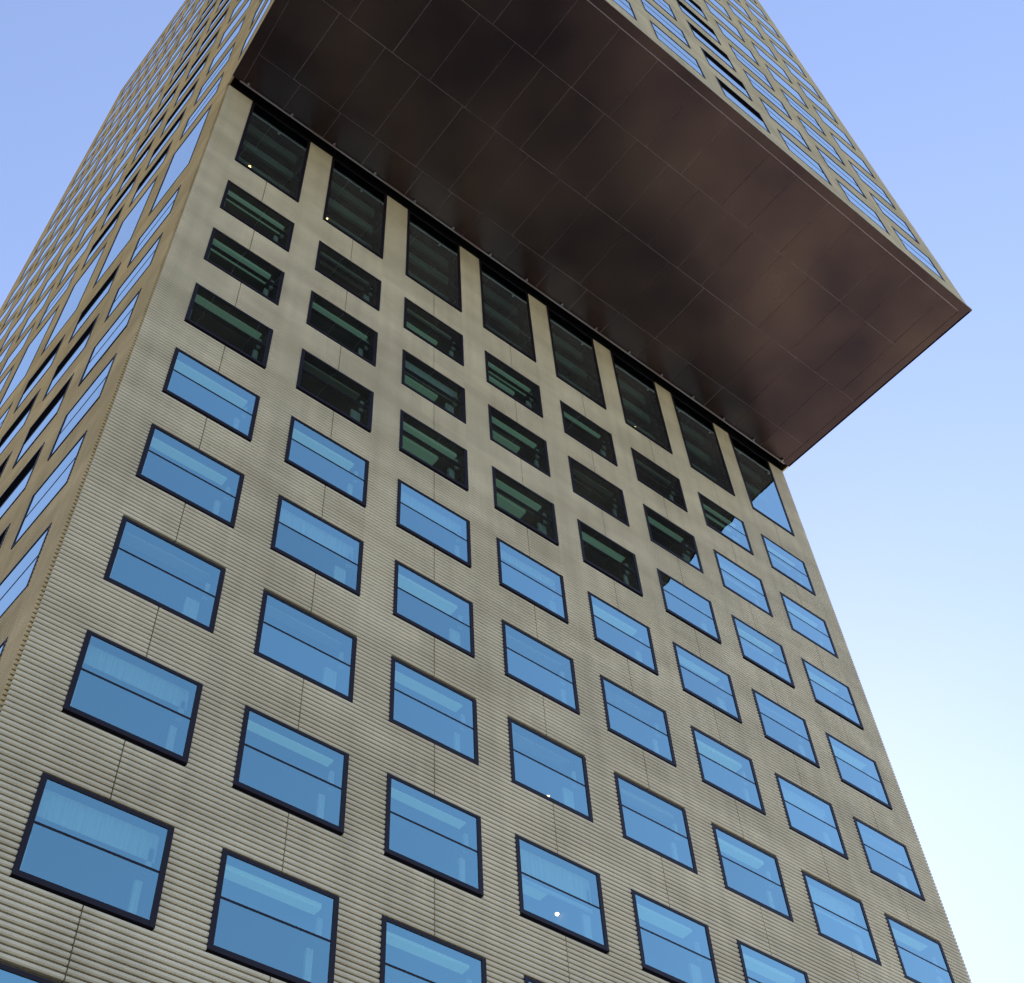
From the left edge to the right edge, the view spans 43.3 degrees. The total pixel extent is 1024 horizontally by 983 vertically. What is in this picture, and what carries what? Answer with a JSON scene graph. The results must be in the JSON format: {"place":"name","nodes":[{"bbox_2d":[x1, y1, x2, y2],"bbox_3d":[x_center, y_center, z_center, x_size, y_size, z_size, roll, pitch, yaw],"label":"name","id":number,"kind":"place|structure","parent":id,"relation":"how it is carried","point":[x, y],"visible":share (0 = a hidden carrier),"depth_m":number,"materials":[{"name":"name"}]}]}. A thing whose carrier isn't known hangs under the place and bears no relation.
{"place":"outdoors","nodes":[
{"label":"outdoors","id":0,"kind":"place"},
{"bbox_2d":[0,0,1023,982],"label":"sky","id":1,"kind":"structure","parent":0,"point":[910,510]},
{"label":"plaza","id":2,"kind":"structure","parent":0,"visible":0},
{"bbox_2d":[0,0,971,982],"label":"tower block","id":3,"kind":"structure","parent":2,"relation":"on","point":[418,418],"depth_m":36.80,"materials":[{"name":"grey concrete"}]},
{"bbox_2d":[0,389,40,454],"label":"window","id":4,"kind":"structure","parent":3,"relation":"in","point":[20,421],"depth_m":40.39,"materials":[{"name":"blue glass"}]},
{"bbox_2d":[0,442,44,519],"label":"window","id":5,"kind":"structure","parent":3,"relation":"in","point":[16,488],"depth_m":33.36,"materials":[{"name":"blue glass"}]},
{"bbox_2d":[0,523,51,617],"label":"window","id":6,"kind":"structure","parent":3,"relation":"in","point":[17,580],"depth_m":26.38,"materials":[{"name":"blue glass"}]},
{"bbox_2d":[0,304,59,408],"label":"tall window","id":7,"kind":"structure","parent":3,"relation":"in","point":[28,357],"depth_m":48.89,"materials":[{"name":"blue glass"}]},
{"bbox_2d":[14,335,64,412],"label":"window","id":8,"kind":"structure","parent":3,"relation":"in","point":[48,361],"depth_m":43.14,"materials":[{"name":"blue glass"}]},
{"bbox_2d":[12,373,73,467],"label":"window","id":9,"kind":"structure","parent":3,"relation":"in","point":[51,410],"depth_m":36.13,"materials":[{"name":"blue glass"}]},
{"bbox_2d":[11,430,86,549],"bbox_3d":[-10.355,0.015,29.244,0.292,1.989,2.448,34,-62,-25],"label":"window","id":10,"kind":"structure","parent":3,"relation":"in","point":[55,482],"depth_m":29.17,"materials":[{"name":"blue glass"}]},
{"bbox_2d":[36,264,78,329],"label":"window","id":11,"kind":"structure","parent":3,"relation":"in","point":[65,286],"depth_m":52.99,"materials":[{"name":"blue glass"}]},
{"bbox_2d":[42,314,98,400],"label":"window","id":12,"kind":"structure","parent":3,"relation":"in","point":[82,342],"depth_m":38.92,"materials":[{"name":"blue glass"}]},
{"bbox_2d":[41,243,106,354],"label":"tall window","id":13,"kind":"structure","parent":3,"relation":"in","point":[77,292],"depth_m":47.33,"materials":[{"name":"blue glass"}]},
{"bbox_2d":[47,353,116,460],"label":"window","id":14,"kind":"structure","parent":3,"relation":"in","point":[92,394],"depth_m":31.91,"materials":[{"name":"blue glass"}]},
{"bbox_2d":[9,772,174,930],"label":"window","id":15,"kind":"structure","parent":3,"relation":"in","point":[78,845],"depth_m":21.71,"materials":[{"name":"blue glass"}]},
{"bbox_2d":[68,262,120,342],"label":"window","id":16,"kind":"structure","parent":3,"relation":"in","point":[104,290],"depth_m":41.66,"materials":[{"name":"blue glass"}]},
{"bbox_2d":[81,203,124,269],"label":"window","id":17,"kind":"structure","parent":3,"relation":"in","point":[111,225],"depth_m":51.48,"materials":[{"name":"blue glass"}]},
{"bbox_2d":[78,288,141,385],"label":"window","id":18,"kind":"structure","parent":3,"relation":"in","point":[121,322],"depth_m":34.65,"materials":[{"name":"blue glass"}]},
{"bbox_2d":[93,175,157,287],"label":"tall window","id":19,"kind":"structure","parent":3,"relation":"in","point":[127,228],"depth_m":45.85,"materials":[{"name":"blue glass"}]},
{"bbox_2d":[62,629,202,765],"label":"window","id":20,"kind":"structure","parent":3,"relation":"in","point":[115,689],"depth_m":24.46,"materials":[{"name":"blue glass"}]},
{"bbox_2d":[104,232,162,321],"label":"window","id":21,"kind":"structure","parent":3,"relation":"in","point":[145,262],"depth_m":37.45,"materials":[{"name":"blue glass"}]},
{"bbox_2d":[129,140,172,206],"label":"window","id":22,"kind":"structure","parent":3,"relation":"in","point":[159,162],"depth_m":49.98,"materials":[{"name":"blue glass"}]},
{"bbox_2d":[127,185,180,267],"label":"window","id":23,"kind":"structure","parent":3,"relation":"in","point":[165,211],"depth_m":40.19,"materials":[{"name":"blue glass"}]},
{"bbox_2d":[103,516,225,633],"bbox_3d":[-7.128,1.773,26.463,2.448,1.989,0.292,32,-61,-24],"label":"window","id":24,"kind":"structure","parent":3,"relation":"in","point":[144,563],"depth_m":26.37,"materials":[{"name":"blue glass"}]},
{"bbox_2d":[145,107,186,170],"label":"window","id":25,"kind":"structure","parent":3,"relation":"in","point":[177,123],"depth_m":52.81,"materials":[{"name":"blue glass"}]},
{"bbox_2d":[148,104,211,215],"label":"tall window","id":26,"kind":"structure","parent":3,"relation":"in","point":[181,158],"depth_m":44.36,"materials":[{"name":"blue glass"}]},
{"bbox_2d":[135,424,244,528],"bbox_3d":[-7.296,-0.281,29.210,2.448,1.989,0.292,32,-61,-24],"label":"window","id":27,"kind":"structure","parent":3,"relation":"in","point":[168,463],"depth_m":29.10,"materials":[{"name":"blue glass"}]},
{"bbox_2d":[180,72,223,139],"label":"window","id":28,"kind":"structure","parent":3,"relation":"in","point":[212,92],"depth_m":48.52,"materials":[{"name":"blue glass"}]},
{"bbox_2d":[162,347,259,441],"bbox_3d":[-7.464,-2.334,31.957,2.448,1.989,0.292,32,-61,-24],"label":"window","id":29,"kind":"structure","parent":3,"relation":"in","point":[189,381],"depth_m":31.85,"materials":[{"name":"blue glass"}]},
{"bbox_2d":[193,42,235,106],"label":"window","id":30,"kind":"structure","parent":3,"relation":"in","point":[223,62],"depth_m":51.34,"materials":[{"name":"blue glass"}]},
{"bbox_2d":[184,282,272,368],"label":"window","id":31,"kind":"structure","parent":3,"relation":"in","point":[207,312],"depth_m":34.58,"materials":[{"name":"black glass"}]},
{"bbox_2d":[203,227,284,305],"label":"window","id":32,"kind":"structure","parent":3,"relation":"in","point":[222,251],"depth_m":37.37,"materials":[{"name":"black glass"}]},
{"bbox_2d":[219,180,294,251],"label":"window","id":33,"kind":"structure","parent":3,"relation":"in","point":[237,202],"depth_m":40.10,"materials":[{"name":"black glass"}]},
{"bbox_2d":[234,101,310,201],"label":"tall window","id":34,"kind":"structure","parent":3,"relation":"in","point":[271,149],"depth_m":44.19,"materials":[{"name":"black glass"}]},
{"bbox_2d":[205,848,339,982],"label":"window","id":35,"kind":"structure","parent":3,"relation":"in","point":[265,920],"depth_m":22.84,"materials":[{"name":"blue glass"}]},
{"bbox_2d":[232,705,348,835],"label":"window","id":36,"kind":"structure","parent":3,"relation":"in","point":[280,765],"depth_m":26.09,"materials":[{"name":"blue glass"}]},
{"bbox_2d":[253,590,356,702],"bbox_3d":[-4.481,3.401,27.842,2.448,1.989,0.292,32,-61,-24],"label":"window","id":37,"kind":"structure","parent":3,"relation":"in","point":[288,637],"depth_m":27.75,"materials":[{"name":"blue glass"}]},
{"bbox_2d":[270,495,363,596],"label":"window","id":38,"kind":"structure","parent":3,"relation":"in","point":[299,535],"depth_m":30.99,"materials":[{"name":"blue glass"}]},
{"bbox_2d":[284,416,368,507],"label":"window","id":39,"kind":"structure","parent":3,"relation":"in","point":[308,450],"depth_m":33.22,"materials":[{"name":"blue glass"}]},
{"bbox_2d":[296,348,373,432],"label":"window","id":40,"kind":"structure","parent":3,"relation":"in","point":[320,381],"depth_m":35.95,"materials":[{"name":"black glass"}]},
{"bbox_2d":[306,290,377,366],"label":"window","id":41,"kind":"structure","parent":3,"relation":"in","point":[323,316],"depth_m":38.74,"materials":[{"name":"black glass"}]},
{"bbox_2d":[314,240,381,310],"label":"window","id":42,"kind":"structure","parent":3,"relation":"in","point":[330,263],"depth_m":41.47,"materials":[{"name":"black glass"}]},
{"bbox_2d":[323,157,386,258],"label":"tall window","id":43,"kind":"structure","parent":3,"relation":"in","point":[354,206],"depth_m":45.58,"materials":[{"name":"black glass"}]},
{"bbox_2d":[378,915,486,982],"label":"window","id":44,"kind":"structure","parent":3,"relation":"in","point":[407,954],"depth_m":24.62,"materials":[{"name":"blue glass"}]},
{"bbox_2d":[403,297,463,365],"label":"window","id":45,"kind":"structure","parent":3,"relation":"in","point":[417,321],"depth_m":42.85,"materials":[{"name":"black glass"}]},
{"bbox_2d":[401,349,465,423],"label":"window","id":46,"kind":"structure","parent":3,"relation":"in","point":[417,376],"depth_m":40.13,"materials":[{"name":"black glass"}]},
{"bbox_2d":[392,560,474,658],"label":"window","id":47,"kind":"structure","parent":3,"relation":"in","point":[419,601],"depth_m":32.35,"materials":[{"name":"blue glass"}]},
{"bbox_2d":[388,656,478,765],"bbox_3d":[-1.833,5.028,29.220,2.448,1.989,0.292,32,-61,-24],"label":"window","id":48,"kind":"structure","parent":3,"relation":"in","point":[422,705],"depth_m":29.13,"materials":[{"name":"blue glass"}]},
{"bbox_2d":[383,772,483,897],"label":"window","id":49,"kind":"structure","parent":3,"relation":"in","point":[425,832],"depth_m":26.89,"materials":[{"name":"blue glass"}]},
{"bbox_2d":[405,209,461,311],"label":"tall window","id":50,"kind":"structure","parent":3,"relation":"in","point":[432,258],"depth_m":46.97,"materials":[{"name":"black glass"}]},
{"bbox_2d":[399,409,468,491],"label":"window","id":51,"kind":"structure","parent":3,"relation":"in","point":[418,441],"depth_m":37.34,"materials":[{"name":"black"}]},
{"bbox_2d":[396,479,471,567],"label":"window","id":52,"kind":"structure","parent":3,"relation":"in","point":[419,515],"depth_m":34.60,"materials":[{"name":"blue glass"}]},
{"bbox_2d":[0,0,874,982],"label":"distant windows","id":53,"kind":"structure","parent":3,"relation":"in","point":[8,974],"depth_m":66.05,"materials":[{"name":"blue glass"}]},
{"bbox_2d":[479,259,535,362],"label":"tall window","id":54,"kind":"structure","parent":3,"relation":"in","point":[506,314],"depth_m":48.36,"materials":[{"name":"black glass"}]},
{"bbox_2d":[484,350,542,417],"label":"window","id":55,"kind":"structure","parent":3,"relation":"in","point":[500,375],"depth_m":44.25,"materials":[{"name":"black glass"}]},
{"bbox_2d":[488,404,550,476],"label":"window","id":56,"kind":"structure","parent":3,"relation":"in","point":[505,432],"depth_m":41.50,"materials":[{"name":"black glass"}]},
{"bbox_2d":[491,466,558,545],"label":"window","id":57,"kind":"structure","parent":3,"relation":"in","point":[512,498],"depth_m":38.72,"materials":[{"name":"black glass"}]},
{"bbox_2d":[496,537,568,623],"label":"window","id":58,"kind":"structure","parent":3,"relation":"in","point":[520,574],"depth_m":35.98,"materials":[{"name":"blue glass"}]},
{"bbox_2d":[501,620,579,714],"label":"window","id":59,"kind":"structure","parent":3,"relation":"in","point":[528,661],"depth_m":33.24,"materials":[{"name":"blue glass"}]},
{"bbox_2d":[507,717,592,822],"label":"window","id":60,"kind":"structure","parent":3,"relation":"in","point":[540,765],"depth_m":30.63,"materials":[{"name":"blue glass"}]},
{"bbox_2d":[514,833,609,953],"bbox_3d":[0.983,8.710,27.852,2.448,1.989,0.292,32,-61,-24],"label":"window","id":61,"kind":"structure","parent":3,"relation":"in","point":[562,895],"depth_m":27.75,"materials":[{"name":"blue glass"}]},
{"bbox_2d":[546,306,606,409],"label":"tall window","id":62,"kind":"structure","parent":3,"relation":"in","point":[575,360],"depth_m":49.72,"materials":[{"name":"black glass"}]},
{"bbox_2d":[560,400,617,466],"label":"window","id":63,"kind":"structure","parent":3,"relation":"in","point":[576,425],"depth_m":45.61,"materials":[{"name":"black glass"}]},
{"bbox_2d":[568,456,629,526],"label":"window","id":64,"kind":"structure","parent":3,"relation":"in","point":[587,484],"depth_m":42.88,"materials":[{"name":"black glass"}]},
{"bbox_2d":[577,519,642,596],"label":"window","id":65,"kind":"structure","parent":3,"relation":"in","point":[599,552],"depth_m":40.10,"materials":[{"name":"black glass"}]},
{"bbox_2d":[587,591,658,675],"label":"window","id":66,"kind":"structure","parent":3,"relation":"in","point":[613,628],"depth_m":37.37,"materials":[{"name":"blue glass"}]},
{"bbox_2d":[613,0,636,20],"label":"window","id":67,"kind":"structure","parent":3,"relation":"in","point":[625,5],"depth_m":46.74,"materials":[{"name":"blue glass"}]},
{"bbox_2d":[600,675,676,766],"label":"window","id":68,"kind":"structure","parent":3,"relation":"in","point":[629,717],"depth_m":34.63,"materials":[{"name":"blue glass"}]},
{"bbox_2d":[610,351,672,453],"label":"tall window","id":69,"kind":"structure","parent":3,"relation":"in","point":[641,407],"depth_m":51.11,"materials":[{"name":"black glass"}]},
{"bbox_2d":[614,773,697,874],"bbox_3d":[3.462,8.283,31.978,2.448,1.989,0.292,32,-61,-24],"label":"window","id":70,"kind":"structure","parent":3,"relation":"in","point":[649,821],"depth_m":31.89,"materials":[{"name":"blue glass"}]},
{"bbox_2d":[631,447,687,511],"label":"window","id":71,"kind":"structure","parent":3,"relation":"in","point":[650,474],"depth_m":47.00,"materials":[{"name":"black glass"}]},
{"bbox_2d":[653,0,676,20],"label":"window","id":72,"kind":"structure","parent":3,"relation":"in","point":[665,6],"depth_m":53.80,"materials":[{"name":"blue glass"}]},
{"bbox_2d":[641,0,690,48],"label":"window","id":73,"kind":"structure","parent":3,"relation":"in","point":[648,7],"depth_m":50.86,"materials":[{"name":"blue glass"}]},
{"bbox_2d":[643,504,703,572],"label":"window","id":74,"kind":"structure","parent":3,"relation":"in","point":[664,533],"depth_m":44.27,"materials":[{"name":"black glass"}]},
{"bbox_2d":[630,889,718,982],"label":"window","id":75,"kind":"structure","parent":3,"relation":"in","point":[675,947],"depth_m":29.19,"materials":[{"name":"blue glass"}]},
{"bbox_2d":[649,20,705,78],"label":"window","id":76,"kind":"structure","parent":3,"relation":"in","point":[662,36],"depth_m":48.12,"materials":[{"name":"blue glass"}]},
{"bbox_2d":[656,568,721,643],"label":"window","id":77,"kind":"structure","parent":3,"relation":"in","point":[681,602],"depth_m":41.47,"materials":[{"name":"blue glass"}]},
{"bbox_2d":[684,0,707,20],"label":"window","id":78,"kind":"structure","parent":3,"relation":"in","point":[696,7],"depth_m":60.80,"materials":[{"name":"blue glass"}]},
{"bbox_2d":[676,0,720,44],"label":"window","id":79,"kind":"structure","parent":3,"relation":"in","point":[684,9],"depth_m":57.92,"materials":[{"name":"blue glass"}]},
{"bbox_2d":[671,393,734,496],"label":"tall window","id":80,"kind":"structure","parent":3,"relation":"in","point":[705,456],"depth_m":52.49,"materials":[{"name":"black glass"}]},
{"bbox_2d":[672,641,741,723],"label":"window","id":81,"kind":"structure","parent":3,"relation":"in","point":[700,679],"depth_m":38.74,"materials":[{"name":"blue glass"}]},
{"bbox_2d":[686,20,735,71],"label":"window","id":82,"kind":"structure","parent":3,"relation":"in","point":[702,38],"depth_m":55.10,"materials":[{"name":"blue glass"}]},
{"bbox_2d":[698,492,753,554],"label":"window","id":83,"kind":"structure","parent":3,"relation":"in","point":[717,518],"depth_m":48.37,"materials":[{"name":"black glass"}]},
{"bbox_2d":[700,47,751,100],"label":"window","id":84,"kind":"structure","parent":3,"relation":"in","point":[712,62],"depth_m":52.27,"materials":[{"name":"black"}]},
{"bbox_2d":[690,726,765,814],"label":"window","id":85,"kind":"structure","parent":3,"relation":"in","point":[722,768],"depth_m":36.01,"materials":[{"name":"blue glass"}]},
{"bbox_2d":[713,549,772,617],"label":"window","id":86,"kind":"structure","parent":3,"relation":"in","point":[735,578],"depth_m":45.65,"materials":[{"name":"blue glass"}]},
{"bbox_2d":[715,76,770,133],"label":"window","id":87,"kind":"structure","parent":3,"relation":"in","point":[729,93],"depth_m":49.50,"materials":[{"name":"blue glass"}]},
{"bbox_2d":[728,43,774,91],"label":"window","id":88,"kind":"structure","parent":3,"relation":"in","point":[741,58],"depth_m":59.34,"materials":[{"name":"blue glass"}]},
{"bbox_2d":[711,824,793,921],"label":"window","id":89,"kind":"structure","parent":3,"relation":"in","point":[748,871],"depth_m":33.27,"materials":[{"name":"blue glass"}]},
{"bbox_2d":[728,433,794,535],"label":"tall window","id":90,"kind":"structure","parent":3,"relation":"in","point":[763,493],"depth_m":53.88,"materials":[{"name":"black"}]},
{"bbox_2d":[731,614,794,688],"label":"window","id":91,"kind":"structure","parent":3,"relation":"in","point":[758,649],"depth_m":42.85,"materials":[{"name":"blue glass"}]},
{"bbox_2d":[743,69,791,119],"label":"window","id":92,"kind":"structure","parent":3,"relation":"in","point":[755,83],"depth_m":56.51,"materials":[{"name":"blue glass"}]},
{"bbox_2d":[736,939,809,982],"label":"window","id":93,"kind":"structure","parent":3,"relation":"in","point":[758,966],"depth_m":30.91,"materials":[{"name":"blue glass"}]},
{"bbox_2d":[759,97,810,151],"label":"window","id":94,"kind":"structure","parent":3,"relation":"in","point":[772,113],"depth_m":53.68,"materials":[{"name":"blue glass"}]},
{"bbox_2d":[751,688,819,768],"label":"window","id":95,"kind":"structure","parent":3,"relation":"in","point":[781,726],"depth_m":40.12,"materials":[{"name":"blue glass"}]},
{"bbox_2d":[761,534,815,595],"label":"window","id":96,"kind":"structure","parent":3,"relation":"in","point":[781,560],"depth_m":49.76,"materials":[{"name":"blue glass"}]},
{"bbox_2d":[781,89,825,135],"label":"window","id":97,"kind":"structure","parent":3,"relation":"in","point":[796,106],"depth_m":60.73,"materials":[{"name":"blue glass"}]},
{"bbox_2d":[777,129,831,185],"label":"window","id":98,"kind":"structure","parent":3,"relation":"in","point":[791,145],"depth_m":50.91,"materials":[{"name":"blue glass"}]},
{"bbox_2d":[780,592,838,658],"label":"window","id":99,"kind":"structure","parent":3,"relation":"in","point":[802,621],"depth_m":47.03,"materials":[{"name":"blue glass"}]},
{"bbox_2d":[775,773,848,859],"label":"window","id":100,"kind":"structure","parent":3,"relation":"in","point":[808,815],"depth_m":37.39,"materials":[{"name":"blue glass"}]},
{"bbox_2d":[797,116,845,165],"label":"window","id":101,"kind":"structure","parent":3,"relation":"in","point":[809,130],"depth_m":57.89,"materials":[{"name":"blue glass"}]},
{"bbox_2d":[801,658,863,729],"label":"window","id":102,"kind":"structure","parent":3,"relation":"in","point":[830,693],"depth_m":44.23,"materials":[{"name":"blue glass"}]},
{"bbox_2d":[815,145,866,198],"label":"window","id":103,"kind":"structure","parent":3,"relation":"in","point":[830,163],"depth_m":55.08,"materials":[{"name":"blue glass"}]},
{"bbox_2d":[801,871,881,965],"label":"window","id":104,"kind":"structure","parent":3,"relation":"in","point":[840,918],"depth_m":34.65,"materials":[{"name":"blue glass"}]},
{"bbox_2d":[825,732,892,809],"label":"window","id":105,"kind":"structure","parent":3,"relation":"in","point":[856,770],"depth_m":41.51,"materials":[{"name":"blue glass"}]},
{"bbox_2d":[836,179,889,234],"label":"window","id":106,"kind":"structure","parent":3,"relation":"in","point":[851,197],"depth_m":52.30,"materials":[{"name":"blue glass"}]},
{"bbox_2d":[848,160,895,209],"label":"window","id":107,"kind":"structure","parent":3,"relation":"in","point":[862,176],"depth_m":59.31,"materials":[{"name":"blue glass"}]},
{"bbox_2d":[853,817,925,900],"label":"window","id":108,"kind":"structure","parent":3,"relation":"in","point":[888,859],"depth_m":38.77,"materials":[{"name":"blue glass"}]},
{"bbox_2d":[869,192,919,243],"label":"window","id":109,"kind":"structure","parent":3,"relation":"in","point":[885,210],"depth_m":56.47,"materials":[{"name":"blue glass"}]},
{"bbox_2d":[891,226,944,280],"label":"window","id":110,"kind":"structure","parent":3,"relation":"in","point":[908,245],"depth_m":53.71,"materials":[{"name":"blue glass"}]},
{"bbox_2d":[884,914,954,982],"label":"window","id":111,"kind":"structure","parent":3,"relation":"in","point":[922,959],"depth_m":36.15,"materials":[{"name":"blue glass"}]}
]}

